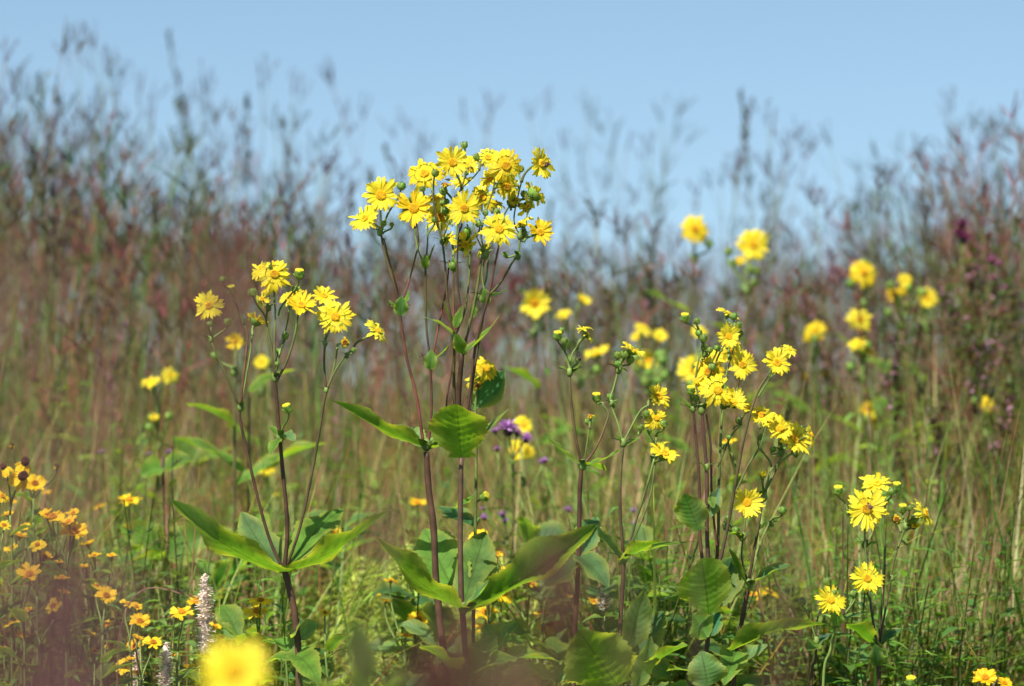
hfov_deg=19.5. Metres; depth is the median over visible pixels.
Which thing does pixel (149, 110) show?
bluestem stalk
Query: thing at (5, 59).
bluestem stalk
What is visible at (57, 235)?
bluestem stalk
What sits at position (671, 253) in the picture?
bluestem stalk
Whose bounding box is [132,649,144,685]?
hyssop
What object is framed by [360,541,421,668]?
goldenrod
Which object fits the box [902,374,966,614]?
prairie clover
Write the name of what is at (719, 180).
bluestem stalk
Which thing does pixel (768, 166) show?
bluestem stalk
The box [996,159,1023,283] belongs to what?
bluestem stalk
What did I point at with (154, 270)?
bluestem stalk
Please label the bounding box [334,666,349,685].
goldenrod
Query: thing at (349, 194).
bluestem stalk
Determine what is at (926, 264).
bluestem stalk
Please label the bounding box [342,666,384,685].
goldenrod
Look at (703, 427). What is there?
purple grass
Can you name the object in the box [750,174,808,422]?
bluestem stalk
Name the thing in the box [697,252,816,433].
bluestem stalk
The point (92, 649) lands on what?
false sunflower
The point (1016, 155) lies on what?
bluestem stalk
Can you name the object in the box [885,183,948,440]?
bluestem stalk
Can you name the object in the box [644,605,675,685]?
young cup plant
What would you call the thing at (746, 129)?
bluestem stalk
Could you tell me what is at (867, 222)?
bluestem stalk
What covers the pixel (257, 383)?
cup plant
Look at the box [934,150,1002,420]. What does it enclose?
bluestem stalk
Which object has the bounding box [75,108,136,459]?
bluestem stalk
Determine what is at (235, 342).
cup plant
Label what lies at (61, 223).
bluestem stalk
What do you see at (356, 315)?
bluestem stalk
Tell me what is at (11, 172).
bluestem stalk
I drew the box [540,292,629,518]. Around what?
cup plant
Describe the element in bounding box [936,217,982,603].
ironweed
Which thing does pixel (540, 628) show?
false sunflower
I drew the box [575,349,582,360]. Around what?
bee
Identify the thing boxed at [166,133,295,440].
bluestem stalk
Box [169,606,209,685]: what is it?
false sunflower
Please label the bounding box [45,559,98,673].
false sunflower
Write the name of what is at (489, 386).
cup plant
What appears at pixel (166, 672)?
hyssop
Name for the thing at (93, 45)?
bluestem stalk
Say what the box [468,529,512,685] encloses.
false sunflower
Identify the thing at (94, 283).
tall grass mass
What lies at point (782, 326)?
grass
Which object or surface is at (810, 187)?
bluestem stalk
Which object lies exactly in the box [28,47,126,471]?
bluestem stalk
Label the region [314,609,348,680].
false sunflower
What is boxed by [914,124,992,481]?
bluestem stalk
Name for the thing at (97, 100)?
bluestem stalk
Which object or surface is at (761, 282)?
bluestem stalk
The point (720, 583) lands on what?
cup plant
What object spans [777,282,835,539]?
grass
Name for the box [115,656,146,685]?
false sunflower
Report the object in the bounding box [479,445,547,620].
bergamot
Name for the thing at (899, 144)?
bluestem stalk
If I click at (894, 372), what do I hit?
prairie clover
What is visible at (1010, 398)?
prairie clover
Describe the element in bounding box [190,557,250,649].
young cup plant
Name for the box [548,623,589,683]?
young cup plant
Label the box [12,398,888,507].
ground
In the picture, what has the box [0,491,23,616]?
false sunflower
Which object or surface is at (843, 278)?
bluestem stalk
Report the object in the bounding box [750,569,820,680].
young cup plant
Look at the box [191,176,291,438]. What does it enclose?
bluestem stalk
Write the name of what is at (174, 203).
bluestem stalk
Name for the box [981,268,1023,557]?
prairie clover
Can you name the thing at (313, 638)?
goldenrod
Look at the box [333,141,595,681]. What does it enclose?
cup plant
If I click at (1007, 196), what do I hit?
bluestem stalk
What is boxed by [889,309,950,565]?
prairie clover
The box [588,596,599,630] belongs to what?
false sunflower
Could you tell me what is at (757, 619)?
young cup plant
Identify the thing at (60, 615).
purple grass
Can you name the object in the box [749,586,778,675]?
false sunflower
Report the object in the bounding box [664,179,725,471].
bluestem stalk
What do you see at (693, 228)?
cup plant
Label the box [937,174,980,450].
bluestem stalk
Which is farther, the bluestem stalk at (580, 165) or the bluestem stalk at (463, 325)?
the bluestem stalk at (580, 165)
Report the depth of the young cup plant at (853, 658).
6.40 m
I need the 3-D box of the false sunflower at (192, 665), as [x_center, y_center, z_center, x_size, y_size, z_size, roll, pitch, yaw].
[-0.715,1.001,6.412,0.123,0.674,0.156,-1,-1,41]
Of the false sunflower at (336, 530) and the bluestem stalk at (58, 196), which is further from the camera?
the bluestem stalk at (58, 196)
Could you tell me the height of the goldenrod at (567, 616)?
0.832 m
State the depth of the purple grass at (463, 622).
1.90 m
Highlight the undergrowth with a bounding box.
[0,271,1023,685]
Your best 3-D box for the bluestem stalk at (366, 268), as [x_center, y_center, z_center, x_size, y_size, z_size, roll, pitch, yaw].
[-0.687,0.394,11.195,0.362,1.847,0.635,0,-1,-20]
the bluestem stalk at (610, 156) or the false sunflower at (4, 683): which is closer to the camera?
the false sunflower at (4, 683)
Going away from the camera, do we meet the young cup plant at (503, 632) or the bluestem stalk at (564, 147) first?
the young cup plant at (503, 632)
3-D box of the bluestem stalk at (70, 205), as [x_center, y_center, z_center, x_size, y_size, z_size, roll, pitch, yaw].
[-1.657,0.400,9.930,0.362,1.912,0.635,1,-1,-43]
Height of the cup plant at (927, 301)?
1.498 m
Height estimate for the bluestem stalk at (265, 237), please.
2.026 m
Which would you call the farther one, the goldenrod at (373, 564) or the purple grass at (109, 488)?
the goldenrod at (373, 564)
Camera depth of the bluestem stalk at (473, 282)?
8.69 m
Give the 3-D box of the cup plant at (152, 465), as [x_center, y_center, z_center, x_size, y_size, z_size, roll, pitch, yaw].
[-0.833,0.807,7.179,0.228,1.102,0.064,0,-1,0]
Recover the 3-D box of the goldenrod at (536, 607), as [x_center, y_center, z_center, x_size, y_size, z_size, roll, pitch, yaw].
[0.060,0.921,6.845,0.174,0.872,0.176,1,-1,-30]
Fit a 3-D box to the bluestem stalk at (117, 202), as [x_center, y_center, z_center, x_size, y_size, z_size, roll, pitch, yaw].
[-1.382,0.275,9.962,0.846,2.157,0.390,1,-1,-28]
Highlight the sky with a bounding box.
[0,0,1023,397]
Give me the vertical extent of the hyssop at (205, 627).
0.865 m
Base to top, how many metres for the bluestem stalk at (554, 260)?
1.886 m
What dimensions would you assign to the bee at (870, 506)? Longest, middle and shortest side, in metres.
0.020 x 0.013 x 0.008 m
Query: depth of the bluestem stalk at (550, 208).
12.03 m
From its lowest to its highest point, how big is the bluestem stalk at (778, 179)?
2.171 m
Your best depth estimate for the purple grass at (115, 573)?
2.00 m
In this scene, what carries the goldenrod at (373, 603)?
on the ground at (483, 415)
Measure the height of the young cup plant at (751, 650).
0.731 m
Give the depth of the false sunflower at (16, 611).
5.99 m
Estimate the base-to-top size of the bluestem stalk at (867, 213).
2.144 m
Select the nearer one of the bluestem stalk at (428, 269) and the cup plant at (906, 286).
the cup plant at (906, 286)
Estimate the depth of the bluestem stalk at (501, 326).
9.46 m
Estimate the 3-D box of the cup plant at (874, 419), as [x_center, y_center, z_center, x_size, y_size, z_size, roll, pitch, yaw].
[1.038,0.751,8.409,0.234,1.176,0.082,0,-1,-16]
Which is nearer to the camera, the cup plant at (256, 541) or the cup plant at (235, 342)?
the cup plant at (256, 541)
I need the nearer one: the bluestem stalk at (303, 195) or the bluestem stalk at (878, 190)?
the bluestem stalk at (878, 190)
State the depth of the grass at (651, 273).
9.40 m
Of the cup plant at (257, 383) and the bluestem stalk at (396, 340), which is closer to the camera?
the cup plant at (257, 383)
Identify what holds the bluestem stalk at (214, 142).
on the ground at (483, 415)
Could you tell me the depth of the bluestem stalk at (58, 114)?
9.99 m
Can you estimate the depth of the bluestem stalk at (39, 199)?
9.04 m
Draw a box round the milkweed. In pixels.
[298,618,404,685]
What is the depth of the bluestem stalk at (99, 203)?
12.27 m
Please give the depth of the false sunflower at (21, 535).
6.40 m
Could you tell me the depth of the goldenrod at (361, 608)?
7.00 m
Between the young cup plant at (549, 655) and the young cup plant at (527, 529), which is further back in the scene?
the young cup plant at (527, 529)
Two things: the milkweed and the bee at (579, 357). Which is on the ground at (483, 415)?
the milkweed
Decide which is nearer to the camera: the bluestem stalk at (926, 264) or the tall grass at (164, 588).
the tall grass at (164, 588)
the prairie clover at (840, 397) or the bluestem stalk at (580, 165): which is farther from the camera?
the bluestem stalk at (580, 165)
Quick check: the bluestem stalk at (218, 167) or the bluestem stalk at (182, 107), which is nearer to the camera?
the bluestem stalk at (218, 167)
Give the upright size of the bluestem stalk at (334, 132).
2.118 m
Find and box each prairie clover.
[576,275,636,530]
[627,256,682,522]
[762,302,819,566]
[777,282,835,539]
[795,329,857,579]
[858,314,920,626]
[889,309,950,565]
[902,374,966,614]
[916,259,976,561]
[942,240,996,558]
[948,321,1019,596]
[960,234,1021,519]
[976,374,1023,624]
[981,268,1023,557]
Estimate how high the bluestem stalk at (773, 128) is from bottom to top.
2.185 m
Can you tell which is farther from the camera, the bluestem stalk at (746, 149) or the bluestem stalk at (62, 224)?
the bluestem stalk at (62, 224)
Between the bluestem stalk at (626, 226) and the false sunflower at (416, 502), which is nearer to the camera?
the false sunflower at (416, 502)
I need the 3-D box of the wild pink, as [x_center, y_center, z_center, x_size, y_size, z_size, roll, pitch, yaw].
[1.362,0.539,8.599,0.156,1.590,0.117,0,-1,0]
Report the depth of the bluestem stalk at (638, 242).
10.48 m
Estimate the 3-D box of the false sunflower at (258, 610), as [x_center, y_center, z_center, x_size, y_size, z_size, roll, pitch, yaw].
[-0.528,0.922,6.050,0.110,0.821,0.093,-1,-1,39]
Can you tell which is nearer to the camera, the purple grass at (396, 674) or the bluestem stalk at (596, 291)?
the purple grass at (396, 674)
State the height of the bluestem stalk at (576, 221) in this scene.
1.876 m
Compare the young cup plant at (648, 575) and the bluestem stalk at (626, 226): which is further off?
the bluestem stalk at (626, 226)
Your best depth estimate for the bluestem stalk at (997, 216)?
9.73 m
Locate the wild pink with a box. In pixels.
[964,255,1009,502]
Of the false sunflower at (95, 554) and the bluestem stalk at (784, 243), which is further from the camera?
the bluestem stalk at (784, 243)
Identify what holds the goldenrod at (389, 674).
on the ground at (483, 415)
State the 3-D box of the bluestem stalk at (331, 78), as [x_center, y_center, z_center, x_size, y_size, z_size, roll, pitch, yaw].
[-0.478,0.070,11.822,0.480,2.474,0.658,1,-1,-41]
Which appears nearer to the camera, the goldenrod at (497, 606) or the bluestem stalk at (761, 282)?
the goldenrod at (497, 606)
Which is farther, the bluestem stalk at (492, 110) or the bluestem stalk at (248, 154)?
the bluestem stalk at (492, 110)
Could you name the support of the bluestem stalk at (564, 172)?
on the ground at (483, 415)
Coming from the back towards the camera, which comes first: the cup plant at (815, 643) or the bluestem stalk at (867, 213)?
the bluestem stalk at (867, 213)
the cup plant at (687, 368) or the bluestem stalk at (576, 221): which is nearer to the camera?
the cup plant at (687, 368)
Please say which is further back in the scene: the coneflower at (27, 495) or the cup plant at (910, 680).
the coneflower at (27, 495)
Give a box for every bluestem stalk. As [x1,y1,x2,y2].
[0,37,20,134]
[0,65,102,433]
[0,75,44,337]
[0,87,133,489]
[0,99,129,473]
[1,149,87,507]
[1,179,63,539]
[3,153,124,430]
[5,185,38,463]
[7,158,80,458]
[12,110,66,413]
[14,99,64,448]
[15,70,68,499]
[17,131,82,479]
[19,129,104,438]
[23,121,101,448]
[23,133,75,448]
[24,163,96,454]
[26,21,119,471]
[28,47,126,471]
[35,178,79,471]
[39,175,85,434]
[41,110,142,470]
[55,111,151,479]
[63,179,197,513]
[69,82,128,509]
[75,21,172,416]
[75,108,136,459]
[75,141,241,486]
[76,188,190,566]
[81,69,185,436]
[84,43,205,478]
[87,133,134,433]
[99,90,225,479]
[113,93,176,453]
[125,132,203,446]
[128,123,208,449]
[135,121,199,438]
[137,230,217,430]
[140,162,212,521]
[158,27,233,417]
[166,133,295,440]
[169,74,236,409]
[170,138,244,499]
[173,95,281,459]
[189,59,213,513]
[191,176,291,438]
[192,113,321,485]
[219,93,252,494]
[224,203,332,473]
[232,187,268,410]
[237,52,317,456]
[239,121,342,460]
[245,183,369,497]
[251,149,347,532]
[257,99,321,472]
[259,167,294,417]
[268,172,362,490]
[275,69,319,466]
[278,188,391,561]
[279,111,338,427]
[281,142,397,556]
[284,216,343,503]
[291,141,385,462]
[291,144,369,507]
[291,179,409,513]
[292,96,390,505]
[298,202,382,504]
[315,230,407,493]
[316,56,421,499]
[340,210,378,480]
[346,222,437,571]
[367,168,400,493]
[374,180,455,472]
[374,213,410,490]
[376,105,432,493]
[382,141,448,492]
[385,235,441,498]
[388,97,513,480]
[389,154,516,531]
[389,216,484,489]
[403,238,462,478]
[406,177,446,493]
[407,87,502,425]
[411,119,436,454]
[416,224,484,437]
[420,225,568,526]
[451,137,491,407]
[458,220,551,553]
[488,252,537,515]
[491,246,536,499]
[491,252,550,460]
[491,264,519,489]
[495,207,585,471]
[497,249,541,479]
[510,235,571,436]
[512,83,561,441]
[513,189,589,521]
[517,239,562,492]
[519,130,645,477]
[523,248,607,486]
[525,231,584,519]
[532,117,709,456]
[533,196,569,464]
[536,126,624,405]
[558,87,633,471]
[562,198,602,449]
[565,161,667,447]
[565,188,695,515]
[567,231,610,474]
[580,199,641,551]
[585,108,669,468]
[613,176,678,509]
[614,217,663,473]
[623,130,669,428]
[642,93,695,434]
[659,235,776,476]
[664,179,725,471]
[664,228,706,420]
[669,97,754,466]
[680,115,807,486]
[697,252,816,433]
[698,162,748,434]
[723,126,822,448]
[723,150,777,483]
[734,144,791,485]
[737,86,760,398]
[738,98,798,412]
[741,183,858,472]
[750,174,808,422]
[758,219,768,464]
[775,185,843,539]
[792,117,954,401]
[800,170,857,423]
[807,203,850,472]
[821,103,1006,406]
[822,164,902,486]
[832,157,903,428]
[843,149,888,412]
[846,192,897,436]
[847,185,882,440]
[854,199,885,448]
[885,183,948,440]
[887,128,931,428]
[891,203,932,429]
[906,200,960,301]
[907,188,956,440]
[910,132,938,473]
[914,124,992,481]
[914,146,1004,454]
[917,144,1007,530]
[922,161,971,431]
[925,85,973,310]
[930,117,979,546]
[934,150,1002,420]
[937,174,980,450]
[965,108,1021,411]
[965,179,1020,444]
[974,156,1004,385]
[976,175,994,451]
[982,108,1023,374]
[989,123,1023,368]
[994,155,1023,262]
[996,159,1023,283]
[999,118,1023,241]
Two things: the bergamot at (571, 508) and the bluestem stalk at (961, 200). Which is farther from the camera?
the bluestem stalk at (961, 200)
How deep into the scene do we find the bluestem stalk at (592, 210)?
9.06 m
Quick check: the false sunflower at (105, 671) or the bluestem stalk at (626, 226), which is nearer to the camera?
the false sunflower at (105, 671)
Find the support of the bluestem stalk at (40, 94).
on the ground at (483, 415)
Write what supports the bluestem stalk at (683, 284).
on the ground at (483, 415)
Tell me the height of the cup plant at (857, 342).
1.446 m
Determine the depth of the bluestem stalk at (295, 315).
10.14 m
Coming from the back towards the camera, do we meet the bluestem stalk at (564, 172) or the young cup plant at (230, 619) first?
the bluestem stalk at (564, 172)
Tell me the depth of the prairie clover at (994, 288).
8.79 m
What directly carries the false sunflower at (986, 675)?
on the ground at (483, 415)
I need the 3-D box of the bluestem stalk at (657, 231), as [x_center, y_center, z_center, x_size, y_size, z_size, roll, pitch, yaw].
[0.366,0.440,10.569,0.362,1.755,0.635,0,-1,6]
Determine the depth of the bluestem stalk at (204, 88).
10.94 m
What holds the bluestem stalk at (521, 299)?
on the ground at (483, 415)
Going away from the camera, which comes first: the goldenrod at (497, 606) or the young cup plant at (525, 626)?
the young cup plant at (525, 626)
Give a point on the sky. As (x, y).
(876, 69)
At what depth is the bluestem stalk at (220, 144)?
10.50 m
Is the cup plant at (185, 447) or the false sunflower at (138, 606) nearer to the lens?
the false sunflower at (138, 606)
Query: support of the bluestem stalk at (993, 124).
on the ground at (483, 415)
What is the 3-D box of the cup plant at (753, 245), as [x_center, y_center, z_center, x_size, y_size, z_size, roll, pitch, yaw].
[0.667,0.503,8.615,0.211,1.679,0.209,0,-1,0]
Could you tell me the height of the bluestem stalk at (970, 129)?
2.230 m
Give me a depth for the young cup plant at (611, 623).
6.49 m
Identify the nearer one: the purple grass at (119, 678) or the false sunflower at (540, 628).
the purple grass at (119, 678)
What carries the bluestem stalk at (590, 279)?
on the ground at (483, 415)
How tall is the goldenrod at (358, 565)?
0.859 m
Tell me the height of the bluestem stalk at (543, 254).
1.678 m
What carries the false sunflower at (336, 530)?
on the ground at (483, 415)
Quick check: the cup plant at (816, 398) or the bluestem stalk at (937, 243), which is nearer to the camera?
the cup plant at (816, 398)
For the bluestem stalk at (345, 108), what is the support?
on the ground at (483, 415)
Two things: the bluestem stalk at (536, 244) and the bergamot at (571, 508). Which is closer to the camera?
the bergamot at (571, 508)
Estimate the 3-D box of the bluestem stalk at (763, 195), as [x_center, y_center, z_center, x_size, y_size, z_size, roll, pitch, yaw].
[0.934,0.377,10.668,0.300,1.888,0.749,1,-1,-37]
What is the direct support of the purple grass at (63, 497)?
on the ground at (483, 415)
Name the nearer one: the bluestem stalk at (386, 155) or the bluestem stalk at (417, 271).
the bluestem stalk at (386, 155)
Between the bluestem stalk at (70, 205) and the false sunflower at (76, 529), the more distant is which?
the bluestem stalk at (70, 205)
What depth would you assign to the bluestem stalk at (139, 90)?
11.98 m
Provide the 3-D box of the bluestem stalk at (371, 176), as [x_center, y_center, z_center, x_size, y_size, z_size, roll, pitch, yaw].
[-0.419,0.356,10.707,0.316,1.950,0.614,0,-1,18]
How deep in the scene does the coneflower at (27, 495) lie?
6.59 m
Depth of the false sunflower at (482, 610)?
6.53 m
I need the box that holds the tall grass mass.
[0,15,1023,614]
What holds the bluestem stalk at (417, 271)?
on the ground at (483, 415)
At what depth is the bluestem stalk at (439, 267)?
11.92 m
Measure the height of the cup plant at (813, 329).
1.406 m
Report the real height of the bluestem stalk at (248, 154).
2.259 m
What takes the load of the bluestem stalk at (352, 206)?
on the ground at (483, 415)
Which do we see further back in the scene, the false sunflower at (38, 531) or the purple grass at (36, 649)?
the false sunflower at (38, 531)
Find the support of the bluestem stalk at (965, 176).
on the ground at (483, 415)
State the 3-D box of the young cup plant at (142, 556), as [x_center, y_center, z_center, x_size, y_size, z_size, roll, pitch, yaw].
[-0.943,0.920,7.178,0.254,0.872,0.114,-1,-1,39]
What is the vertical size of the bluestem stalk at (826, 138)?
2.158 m
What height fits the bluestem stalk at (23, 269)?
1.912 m
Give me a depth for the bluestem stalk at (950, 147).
11.51 m
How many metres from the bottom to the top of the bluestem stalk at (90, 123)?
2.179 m
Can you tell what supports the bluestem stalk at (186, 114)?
on the ground at (483, 415)
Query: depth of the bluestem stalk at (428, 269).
10.44 m
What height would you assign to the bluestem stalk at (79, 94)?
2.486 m
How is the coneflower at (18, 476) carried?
on the ground at (483, 415)
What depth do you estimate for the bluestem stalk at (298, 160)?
9.95 m
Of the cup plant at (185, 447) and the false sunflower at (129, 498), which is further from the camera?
the cup plant at (185, 447)
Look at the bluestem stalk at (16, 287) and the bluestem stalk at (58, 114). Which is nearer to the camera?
the bluestem stalk at (58, 114)
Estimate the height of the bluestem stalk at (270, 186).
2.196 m
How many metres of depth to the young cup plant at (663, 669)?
6.15 m
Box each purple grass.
[0,240,104,685]
[0,530,89,685]
[22,566,142,685]
[34,434,103,683]
[64,382,134,662]
[79,555,155,670]
[173,216,260,685]
[333,616,403,685]
[356,490,413,685]
[393,640,466,685]
[433,605,490,685]
[449,624,562,685]
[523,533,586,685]
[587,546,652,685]
[691,409,709,685]
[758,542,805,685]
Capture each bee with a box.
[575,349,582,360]
[865,502,873,509]
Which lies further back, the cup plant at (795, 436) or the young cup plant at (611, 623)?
the young cup plant at (611, 623)
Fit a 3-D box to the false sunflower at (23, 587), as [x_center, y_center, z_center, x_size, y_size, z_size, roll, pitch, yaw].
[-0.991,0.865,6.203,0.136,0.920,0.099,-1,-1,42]
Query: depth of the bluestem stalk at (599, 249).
8.75 m
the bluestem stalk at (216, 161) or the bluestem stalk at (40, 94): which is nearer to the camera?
the bluestem stalk at (216, 161)
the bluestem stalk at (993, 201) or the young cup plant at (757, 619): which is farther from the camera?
the bluestem stalk at (993, 201)
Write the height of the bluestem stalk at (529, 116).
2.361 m
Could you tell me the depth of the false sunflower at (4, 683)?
6.30 m
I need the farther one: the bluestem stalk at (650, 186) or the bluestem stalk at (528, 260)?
the bluestem stalk at (650, 186)
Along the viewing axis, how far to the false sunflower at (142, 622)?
5.98 m
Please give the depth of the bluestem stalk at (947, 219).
11.55 m
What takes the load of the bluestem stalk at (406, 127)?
on the ground at (483, 415)
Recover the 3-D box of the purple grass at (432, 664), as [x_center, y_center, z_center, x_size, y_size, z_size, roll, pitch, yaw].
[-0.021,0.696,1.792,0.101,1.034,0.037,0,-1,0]
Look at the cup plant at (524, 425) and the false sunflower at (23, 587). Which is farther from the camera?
the cup plant at (524, 425)
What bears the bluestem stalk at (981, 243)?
on the ground at (483, 415)
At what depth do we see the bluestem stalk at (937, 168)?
11.52 m
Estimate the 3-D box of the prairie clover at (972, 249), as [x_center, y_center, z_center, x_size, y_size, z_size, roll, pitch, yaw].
[1.309,0.513,8.591,0.182,1.641,0.200,0,-1,0]
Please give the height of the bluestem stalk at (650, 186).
2.245 m
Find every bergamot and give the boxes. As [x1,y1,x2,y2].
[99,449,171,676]
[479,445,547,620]
[487,418,532,667]
[539,458,636,630]
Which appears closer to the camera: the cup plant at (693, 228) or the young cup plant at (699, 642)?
the young cup plant at (699, 642)
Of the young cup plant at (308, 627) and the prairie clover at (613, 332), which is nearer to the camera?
the young cup plant at (308, 627)
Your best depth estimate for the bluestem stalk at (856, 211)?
11.04 m
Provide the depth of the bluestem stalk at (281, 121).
11.06 m
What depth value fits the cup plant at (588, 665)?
5.97 m
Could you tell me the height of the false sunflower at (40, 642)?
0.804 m
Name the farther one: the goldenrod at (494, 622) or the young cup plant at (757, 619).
the goldenrod at (494, 622)
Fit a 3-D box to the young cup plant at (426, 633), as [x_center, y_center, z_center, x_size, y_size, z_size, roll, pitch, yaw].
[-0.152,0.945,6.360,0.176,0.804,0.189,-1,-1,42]
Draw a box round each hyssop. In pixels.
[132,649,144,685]
[156,642,174,685]
[190,573,216,685]
[582,591,617,631]
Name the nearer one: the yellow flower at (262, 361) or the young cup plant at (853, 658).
the young cup plant at (853, 658)
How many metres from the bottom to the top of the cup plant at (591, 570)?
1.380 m
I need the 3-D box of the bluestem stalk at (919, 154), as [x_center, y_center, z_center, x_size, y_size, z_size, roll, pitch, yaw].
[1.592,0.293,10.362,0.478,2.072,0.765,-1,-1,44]
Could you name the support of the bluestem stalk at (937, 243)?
on the ground at (483, 415)
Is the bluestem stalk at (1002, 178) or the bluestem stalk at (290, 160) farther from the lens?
the bluestem stalk at (290, 160)
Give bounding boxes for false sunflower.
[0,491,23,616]
[0,500,28,663]
[0,510,43,662]
[0,566,36,682]
[0,619,22,685]
[5,473,61,685]
[8,540,52,685]
[24,601,59,677]
[38,508,95,671]
[42,491,132,646]
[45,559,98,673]
[82,539,127,685]
[82,646,100,685]
[88,620,115,685]
[91,584,143,685]
[100,493,149,659]
[104,599,142,685]
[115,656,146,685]
[128,614,161,685]
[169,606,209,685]
[171,652,194,685]
[172,595,220,685]
[242,596,271,679]
[257,460,304,662]
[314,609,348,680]
[321,527,340,619]
[379,578,427,669]
[392,496,426,632]
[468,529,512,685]
[471,591,513,630]
[501,566,572,685]
[533,609,558,685]
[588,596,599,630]
[722,438,766,619]
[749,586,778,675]
[972,667,1011,685]
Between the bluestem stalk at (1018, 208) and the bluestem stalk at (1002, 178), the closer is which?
the bluestem stalk at (1018, 208)
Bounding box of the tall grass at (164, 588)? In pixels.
[120,586,200,634]
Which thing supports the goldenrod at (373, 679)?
on the ground at (483, 415)
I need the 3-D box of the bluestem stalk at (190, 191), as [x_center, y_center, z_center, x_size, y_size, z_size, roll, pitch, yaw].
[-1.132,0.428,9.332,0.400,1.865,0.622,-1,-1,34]
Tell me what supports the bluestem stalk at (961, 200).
on the ground at (483, 415)
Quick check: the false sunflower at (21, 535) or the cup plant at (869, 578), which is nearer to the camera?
the cup plant at (869, 578)
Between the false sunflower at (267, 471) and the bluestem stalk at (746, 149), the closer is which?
the false sunflower at (267, 471)
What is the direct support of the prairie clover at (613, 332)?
on the ground at (483, 415)
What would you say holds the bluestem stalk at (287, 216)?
on the ground at (483, 415)
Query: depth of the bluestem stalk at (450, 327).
10.72 m
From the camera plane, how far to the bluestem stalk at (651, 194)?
11.01 m
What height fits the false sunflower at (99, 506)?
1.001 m
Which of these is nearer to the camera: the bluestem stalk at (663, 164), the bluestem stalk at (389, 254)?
the bluestem stalk at (389, 254)
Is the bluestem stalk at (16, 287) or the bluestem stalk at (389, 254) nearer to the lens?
the bluestem stalk at (389, 254)
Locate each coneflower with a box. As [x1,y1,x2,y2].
[0,457,47,677]
[9,443,58,683]
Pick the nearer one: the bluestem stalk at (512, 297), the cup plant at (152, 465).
the cup plant at (152, 465)
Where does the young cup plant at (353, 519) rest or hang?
on the ground at (483, 415)
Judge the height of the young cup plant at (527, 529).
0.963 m
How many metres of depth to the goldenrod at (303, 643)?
7.28 m
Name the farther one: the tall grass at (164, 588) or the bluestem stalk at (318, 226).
the bluestem stalk at (318, 226)
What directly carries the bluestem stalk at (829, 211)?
on the ground at (483, 415)
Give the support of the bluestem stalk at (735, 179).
on the ground at (483, 415)
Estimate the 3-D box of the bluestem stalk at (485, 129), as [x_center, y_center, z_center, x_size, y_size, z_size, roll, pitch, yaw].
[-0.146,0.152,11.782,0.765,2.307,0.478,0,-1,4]
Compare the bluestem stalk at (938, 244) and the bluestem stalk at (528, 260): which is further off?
the bluestem stalk at (938, 244)
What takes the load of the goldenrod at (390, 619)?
on the ground at (483, 415)
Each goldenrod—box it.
[271,598,323,682]
[284,632,341,685]
[291,585,347,677]
[314,555,371,676]
[331,614,388,683]
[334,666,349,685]
[336,570,393,677]
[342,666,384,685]
[348,559,403,660]
[350,571,397,634]
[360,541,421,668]
[365,584,421,664]
[368,630,396,684]
[373,635,402,684]
[383,563,434,671]
[386,605,429,665]
[437,604,493,683]
[475,557,525,684]
[478,607,524,684]
[511,586,567,665]
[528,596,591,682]
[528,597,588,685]
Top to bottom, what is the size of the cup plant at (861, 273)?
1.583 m
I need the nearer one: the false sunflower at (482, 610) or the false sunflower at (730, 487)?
the false sunflower at (482, 610)
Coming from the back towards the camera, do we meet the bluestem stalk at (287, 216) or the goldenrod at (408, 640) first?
the bluestem stalk at (287, 216)
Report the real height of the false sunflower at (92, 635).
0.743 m
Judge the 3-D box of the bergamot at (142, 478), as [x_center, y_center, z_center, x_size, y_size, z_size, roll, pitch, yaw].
[-0.959,0.818,7.582,0.189,1.097,0.132,0,-1,0]
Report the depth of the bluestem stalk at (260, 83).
10.98 m
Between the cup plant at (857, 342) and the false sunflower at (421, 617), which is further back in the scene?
the cup plant at (857, 342)
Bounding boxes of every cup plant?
[90,546,166,610]
[109,366,231,617]
[119,449,205,641]
[171,260,387,685]
[174,369,324,626]
[186,332,279,602]
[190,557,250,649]
[193,604,274,685]
[198,636,273,685]
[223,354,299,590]
[266,618,325,685]
[304,509,381,592]
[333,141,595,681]
[371,580,433,657]
[385,601,469,685]
[438,356,505,680]
[480,621,530,685]
[489,415,534,615]
[495,582,570,685]
[500,287,570,522]
[508,515,566,645]
[515,634,580,685]
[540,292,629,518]
[544,325,620,685]
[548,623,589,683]
[563,341,694,685]
[578,573,650,632]
[624,522,680,602]
[625,322,691,584]
[641,215,713,540]
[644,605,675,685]
[646,325,727,652]
[646,584,738,679]
[648,657,687,685]
[673,308,797,685]
[688,624,722,685]
[700,638,767,685]
[709,229,781,548]
[719,413,823,685]
[722,607,817,685]
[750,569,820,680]
[771,320,853,591]
[784,597,830,685]
[800,371,850,520]
[814,577,865,685]
[818,307,911,559]
[818,639,885,685]
[832,472,932,685]
[836,258,904,542]
[838,401,915,556]
[867,273,923,517]
[899,287,967,571]
[904,675,916,685]
[961,396,1019,586]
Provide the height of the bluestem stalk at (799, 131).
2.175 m
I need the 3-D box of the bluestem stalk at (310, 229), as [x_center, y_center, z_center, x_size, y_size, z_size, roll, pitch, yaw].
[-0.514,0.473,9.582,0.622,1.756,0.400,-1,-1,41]
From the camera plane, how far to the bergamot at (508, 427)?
7.10 m
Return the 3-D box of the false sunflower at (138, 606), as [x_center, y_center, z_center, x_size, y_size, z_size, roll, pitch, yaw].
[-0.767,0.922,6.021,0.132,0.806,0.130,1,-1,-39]

